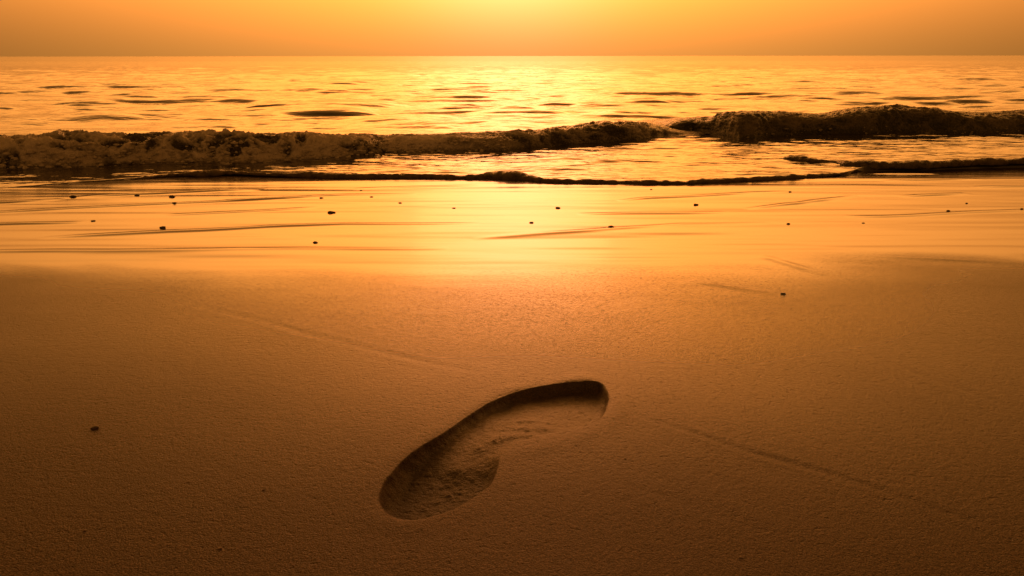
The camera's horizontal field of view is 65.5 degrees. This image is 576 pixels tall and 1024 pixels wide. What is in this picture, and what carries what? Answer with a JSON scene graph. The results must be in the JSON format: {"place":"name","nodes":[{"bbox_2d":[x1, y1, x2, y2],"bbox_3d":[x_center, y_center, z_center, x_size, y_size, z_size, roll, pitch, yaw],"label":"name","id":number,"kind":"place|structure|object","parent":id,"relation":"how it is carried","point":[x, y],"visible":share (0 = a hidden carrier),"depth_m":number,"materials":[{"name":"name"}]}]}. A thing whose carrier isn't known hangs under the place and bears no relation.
{"place":"outdoors","nodes":[
{"label":"outdoors","id":0,"kind":"place"},
{"bbox_2d":[0,167,1023,575],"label":"beach","id":1,"kind":"structure","parent":0,"point":[214,357],"depth_m":0.80,"materials":[{"name":"brown sand"}]},
{"bbox_2d":[91,425,98,429],"bbox_3d":[-0.352,0.118,0.672,0.007,0.002,0.006,0,16,0],"label":"pebble","id":2,"kind":"object","parent":1,"relation":"on","point":[94,427],"visible":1,"depth_m":0.67,"materials":[{"name":"stone"}]},
{"bbox_2d":[20,169,846,186],"bbox_3d":[-0.501,-0.297,2.142,2.898,0.029,0.352,-2,16,-5],"label":"swash front","id":3,"kind":"object","parent":1,"relation":"on","point":[510,175],"visible":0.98,"depth_m":2.17,"materials":[{"name":"liquid"}]},
{"bbox_2d":[379,381,608,519],"bbox_3d":[-0.008,0.127,0.664,0.098,0.014,0.286,13,21,37],"label":"footprint","id":4,"kind":"object","parent":1,"relation":"on","point":[455,467],"visible":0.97,"depth_m":0.65},
{"bbox_2d":[0,55,1023,187],"bbox_3d":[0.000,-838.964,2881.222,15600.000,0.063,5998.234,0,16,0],"label":"sea","id":5,"kind":"structure","parent":0,"point":[377,95],"depth_m":5.48,"materials":[{"name":"liquid"}]},
{"bbox_2d":[0,121,706,168],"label":"breaking wave","id":6,"kind":"object","parent":5,"relation":"on","point":[67,148],"visible":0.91,"depth_m":2.54,"materials":[{"name":"liquid"}]},
{"bbox_2d":[636,104,1023,138],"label":"breaking wave","id":7,"kind":"object","parent":5,"relation":"on","point":[751,124],"visible":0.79,"depth_m":3.39,"materials":[{"name":"liquid"}]},
{"bbox_2d":[782,155,1023,169],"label":"swash front","id":8,"kind":"object","parent":5,"relation":"on","point":[913,164],"visible":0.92,"depth_m":2.41,"materials":[{"name":"liquid"}]},
{"bbox_2d":[0,0,1023,56],"label":"sky","id":9,"kind":"structure","parent":0,"point":[28,28],"materials":[{"name":"orange"}]}
]}

